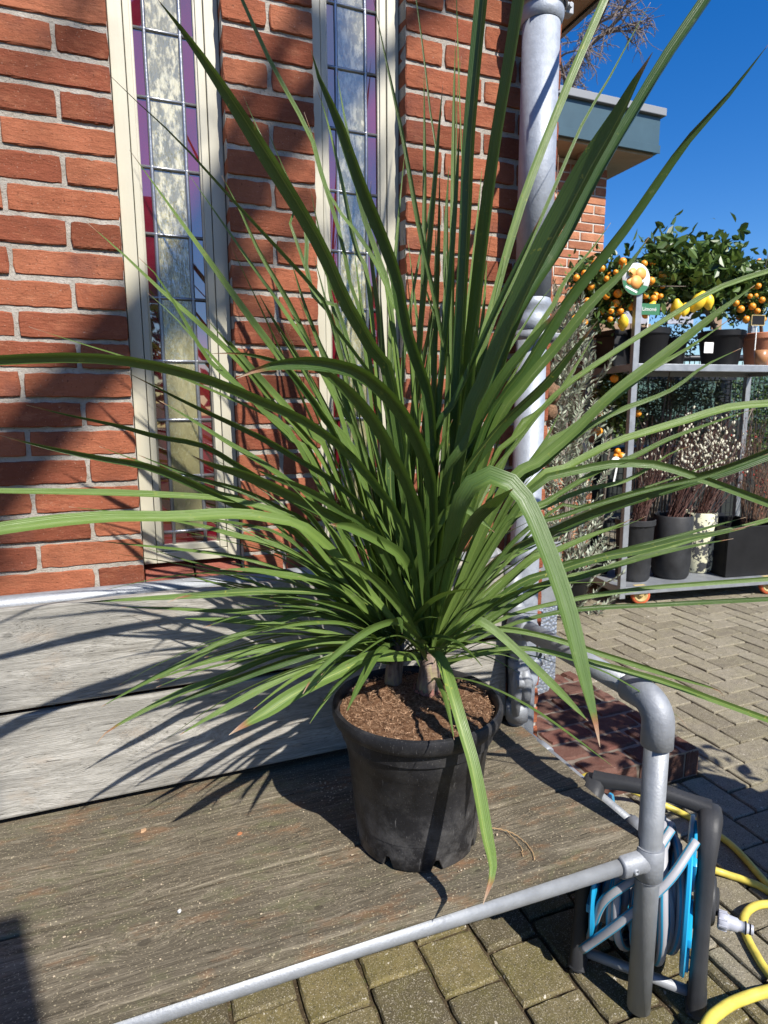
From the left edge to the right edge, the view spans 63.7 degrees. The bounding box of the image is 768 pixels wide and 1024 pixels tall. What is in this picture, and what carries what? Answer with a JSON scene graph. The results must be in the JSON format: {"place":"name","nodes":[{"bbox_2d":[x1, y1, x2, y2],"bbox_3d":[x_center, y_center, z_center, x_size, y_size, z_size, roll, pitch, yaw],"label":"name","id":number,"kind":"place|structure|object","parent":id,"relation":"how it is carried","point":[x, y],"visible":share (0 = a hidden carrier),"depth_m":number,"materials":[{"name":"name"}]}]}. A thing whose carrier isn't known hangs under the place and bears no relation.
{"place":"outdoors","nodes":[
{"label":"outdoors","id":0,"kind":"place"},
{"bbox_2d":[163,890,767,1023],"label":"sett paving","id":1,"kind":"structure","parent":0,"point":[531,972],"depth_m":1.41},
{"bbox_2d":[0,548,674,1023],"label":"bench","id":2,"kind":"object","parent":1,"relation":"on","point":[80,806],"visible":0.77,"depth_m":1.30,"materials":[{"name":"brown wood"}]},
{"bbox_2d":[48,734,561,977],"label":"potting crumbs","id":3,"kind":"object","parent":2,"relation":"on","point":[291,825],"visible":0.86,"depth_m":1.29,"materials":[{"name":"beige soil"}]},
{"bbox_2d":[0,0,767,903],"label":"potted cabbage palm","id":4,"kind":"object","parent":2,"relation":"on","point":[418,738],"visible":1,"depth_m":1.18,"materials":[{"name":"plastic"}]},
{"bbox_2d":[568,770,753,1020],"bbox_3d":[0.647,0.848,1.449,0.378,0.447,0.354,4,10,27],"label":"hose reel","id":5,"kind":"object","parent":1,"relation":"on","point":[682,910],"visible":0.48,"depth_m":1.34,"materials":[{"name":"plastic"}]},
{"bbox_2d":[227,516,767,1023],"bbox_3d":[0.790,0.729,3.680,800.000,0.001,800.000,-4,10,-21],"label":"ground","id":6,"kind":"structure","parent":0,"point":[445,1002],"depth_m":1.43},
{"bbox_2d":[0,0,599,736],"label":"brick building","id":7,"kind":"structure","parent":6,"relation":"on","point":[80,80],"depth_m":1.43,"materials":[{"name":"red brick"}]},
{"bbox_2d":[106,0,241,581],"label":"window","id":8,"kind":"structure","parent":7,"relation":"in","point":[163,74],"depth_m":1.43,"materials":[{"name":"clear glass"}]},
{"bbox_2d":[312,0,398,560],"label":"window","id":9,"kind":"structure","parent":7,"relation":"in","point":[346,40],"depth_m":1.54,"materials":[{"name":"clear glass"}]},
{"bbox_2d":[537,542,560,694],"bbox_3d":[0.510,0.341,1.946,0.086,0.500,0.009,-4,10,-21],"label":"metal plate","id":10,"kind":"object","parent":7,"relation":"attached to","point":[548,623],"visible":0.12,"depth_m":1.96,"materials":[{"name":"grey metal"}]},
{"bbox_2d":[548,154,560,419],"bbox_3d":[0.690,-0.898,2.516,0.091,1.038,0.092,-4,10,-21],"label":"coir ball","id":11,"kind":"object","parent":7,"relation":"hanging from","point":[552,407],"visible":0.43,"depth_m":2.56,"materials":[{"name":"plant"}]},
{"bbox_2d":[559,0,663,90],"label":"bare tree","id":12,"kind":"object","parent":6,"relation":"on","point":[607,31],"visible":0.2,"depth_m":22.60,"materials":[{"name":"brown plant"}]},
{"bbox_2d":[535,671,698,795],"bbox_3d":[0.681,0.867,2.442,0.700,0.113,0.735,-4,10,-21],"label":"brick doorstep","id":13,"kind":"object","parent":6,"relation":"on","point":[619,749],"visible":0.42,"depth_m":2.30,"materials":[{"name":"red brick"}]},
{"bbox_2d":[603,376,767,421],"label":"hedge","id":14,"kind":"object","parent":6,"relation":"on","point":[709,387],"depth_m":9.21,"materials":[{"name":"green plant"}]},
{"bbox_2d":[555,529,767,1014],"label":"herringbone paving","id":15,"kind":"structure","parent":0,"point":[723,648],"depth_m":2.79,"materials":[{"name":"grey brick"}]},
{"bbox_2d":[544,279,626,617],"bbox_3d":[1.163,-0.312,3.925,1.117,2.324,0.755,-4,10,-21],"label":"olive shrub","id":16,"kind":"object","parent":15,"relation":"on","point":[567,452],"visible":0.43,"depth_m":3.86,"materials":[{"name":"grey plant"}]},
{"bbox_2d":[612,457,619,481],"bbox_3d":[1.484,-0.262,3.966,0.068,0.185,0.003,-2,9,-12],"label":"white plant tag","id":17,"kind":"object","parent":16,"relation":"in","point":[615,458],"visible":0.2,"depth_m":3.96,"materials":[{"name":"white plastic"}]},
{"bbox_2d":[543,85,666,566],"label":"building","id":18,"kind":"structure","parent":15,"relation":"on","point":[639,143],"depth_m":4.25,"materials":[{"name":"brick"}]},
{"bbox_2d":[590,302,735,542],"bbox_3d":[1.882,-0.650,5.192,2.203,2.212,0.418,-2,9,-12],"label":"storage rack","id":19,"kind":"object","parent":15,"relation":"on","point":[611,519],"visible":0.09,"depth_m":5.22,"materials":[{"name":"metal"}]},
{"bbox_2d":[635,315,698,517],"bbox_3d":[2.124,-0.476,4.744,0.587,2.010,0.344,-4,10,-21],"label":"leafy shrub","id":20,"kind":"object","parent":15,"relation":"on","point":[682,332],"visible":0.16,"depth_m":4.71,"materials":[{"name":"green plant"}]},
{"bbox_2d":[576,293,767,602],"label":"plant trolley","id":21,"kind":"object","parent":15,"relation":"on","point":[747,372],"visible":0.4,"depth_m":4.21,"materials":[{"name":"metal"}]},
{"bbox_2d":[594,329,629,367],"bbox_3d":[1.571,-1.104,4.195,0.207,0.235,0.207,-4,10,-21],"label":"plant pot","id":22,"kind":"object","parent":21,"relation":"on","point":[609,341],"visible":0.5,"depth_m":4.12,"materials":[{"name":"black plastic"}]},
{"bbox_2d":[584,372,647,574],"bbox_3d":[1.629,-0.299,4.409,0.416,1.507,0.497,4,10,27],"label":"calamondin","id":23,"kind":"object","parent":21,"relation":"on","point":[616,422],"visible":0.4,"depth_m":4.32,"materials":[{"name":"green plant"}]},
{"bbox_2d":[557,239,685,362],"bbox_3d":[1.568,-1.381,4.083,1.000,0.817,0.608,-4,10,-21],"label":"calamondin tree","id":24,"kind":"object","parent":21,"relation":"on","point":[614,303],"visible":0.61,"depth_m":3.96,"materials":[{"name":"green plant"}]},
{"bbox_2d":[622,263,649,294],"bbox_3d":[1.548,-1.430,3.795,0.190,0.190,0.005,-2,9,-12],"label":"round plant label","id":25,"kind":"object","parent":21,"relation":"attached to","point":[632,284],"visible":0.95,"depth_m":3.79,"materials":[{"name":"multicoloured plastic"}]},
{"bbox_2d":[641,303,659,327],"bbox_3d":[1.658,-1.219,3.876,0.150,0.168,0.009,-2,9,-12],"label":"green plant label","id":26,"kind":"object","parent":21,"relation":"attached to","point":[650,309],"visible":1,"depth_m":3.87,"materials":[{"name":"green plastic"}]},
{"bbox_2d":[615,409,694,581],"bbox_3d":[1.970,-0.122,4.334,0.765,1.178,0.386,-4,10,-21],"label":"pussy willow","id":27,"kind":"object","parent":21,"relation":"on","point":[641,530],"visible":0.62,"depth_m":4.26,"materials":[{"name":"beige plant"}]},
{"bbox_2d":[665,337,687,363],"bbox_3d":[2.050,-1.120,4.361,0.166,0.210,0.166,-4,10,-21],"label":"plant pot","id":28,"kind":"object","parent":21,"relation":"on","point":[679,359],"visible":0.17,"depth_m":4.30,"materials":[{"name":"black plastic"}]},
{"bbox_2d":[618,210,766,364],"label":"lemon tree","id":29,"kind":"object","parent":21,"relation":"on","point":[703,268],"visible":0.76,"depth_m":4.04,"materials":[{"name":"green plant"}]},
{"bbox_2d":[704,342,713,352],"bbox_3d":[2.133,-1.079,4.059,0.068,0.068,0.002,-2,9,-12],"label":"pot sticker","id":30,"kind":"object","parent":29,"relation":"attached to","point":[708,347],"visible":1,"depth_m":4.06,"materials":[{"name":"white paper"}]},
{"bbox_2d":[651,404,742,579],"bbox_3d":[2.304,-0.162,4.394,0.854,1.234,0.427,-4,10,-21],"label":"pussy willow","id":31,"kind":"object","parent":21,"relation":"on","point":[677,519],"visible":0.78,"depth_m":4.32,"materials":[{"name":"beige plant"}]},
{"bbox_2d":[685,427,759,572],"bbox_3d":[2.577,-0.118,4.569,0.785,1.090,0.407,-4,10,-21],"label":"pussy willow","id":32,"kind":"object","parent":21,"relation":"on","point":[701,558],"visible":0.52,"depth_m":4.47,"materials":[{"name":"plant"}]},
{"bbox_2d":[710,515,767,576],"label":"black crate","id":33,"kind":"object","parent":21,"relation":"on","point":[742,552],"visible":0.69,"depth_m":4.40,"materials":[{"name":"plastic"}]},
{"bbox_2d":[716,251,767,364],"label":"kumquat tree","id":34,"kind":"object","parent":21,"relation":"on","point":[757,294],"visible":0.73,"depth_m":4.21,"materials":[{"name":"green plant"}]},
{"bbox_2d":[731,409,767,525],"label":"berry shrub","id":35,"kind":"object","parent":21,"relation":"on","point":[755,510],"visible":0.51,"depth_m":4.57,"materials":[{"name":"brown plant"}]},
{"bbox_2d":[751,315,764,349],"bbox_3d":[2.467,-1.187,4.090,0.104,0.226,0.010,-2,9,-12],"label":"price sign","id":36,"kind":"object","parent":21,"relation":"on","point":[757,320],"visible":1,"depth_m":4.08,"materials":[{"name":"black plastic"}]},
{"bbox_2d":[582,773,767,1023],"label":"garden hose","id":37,"kind":"object","parent":15,"relation":"on","point":[719,1011],"visible":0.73,"depth_m":1.51,"materials":[{"name":"yellow rubber"}]},
{"bbox_2d":[596,355,767,544],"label":"fence","id":38,"kind":"object","parent":15,"relation":"on","point":[694,358],"visible":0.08,"depth_m":5.66,"materials":[{"name":"black metal"}]},
{"bbox_2d":[598,420,767,529],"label":"dark screen","id":39,"kind":"object","parent":15,"relation":"on","point":[615,492],"depth_m":7.12,"materials":[{"name":"black fabric"}]},
{"bbox_2d":[632,377,756,516],"bbox_3d":[2.455,-0.337,4.952,1.100,1.673,0.756,2,9,13],"label":"olive hedge","id":40,"kind":"object","parent":15,"relation":"on","point":[689,395],"visible":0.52,"depth_m":4.81,"materials":[{"name":"green plant"}]},
{"bbox_2d":[726,376,767,517],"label":"dark shrub","id":41,"kind":"object","parent":15,"relation":"on","point":[751,399],"visible":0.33,"depth_m":5.99,"materials":[{"name":"green plant"}]},
{"bbox_2d":[559,0,767,364],"label":"sky","id":42,"kind":"structure","parent":0,"point":[723,171],"materials":[{"name":"blue"}]},
{"bbox_2d":[754,350,767,364],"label":"plant pot","id":43,"kind":"object","parent":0,"point":[760,357],"visible":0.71,"depth_m":4.11,"materials":[{"name":"ceramic"}]}
]}

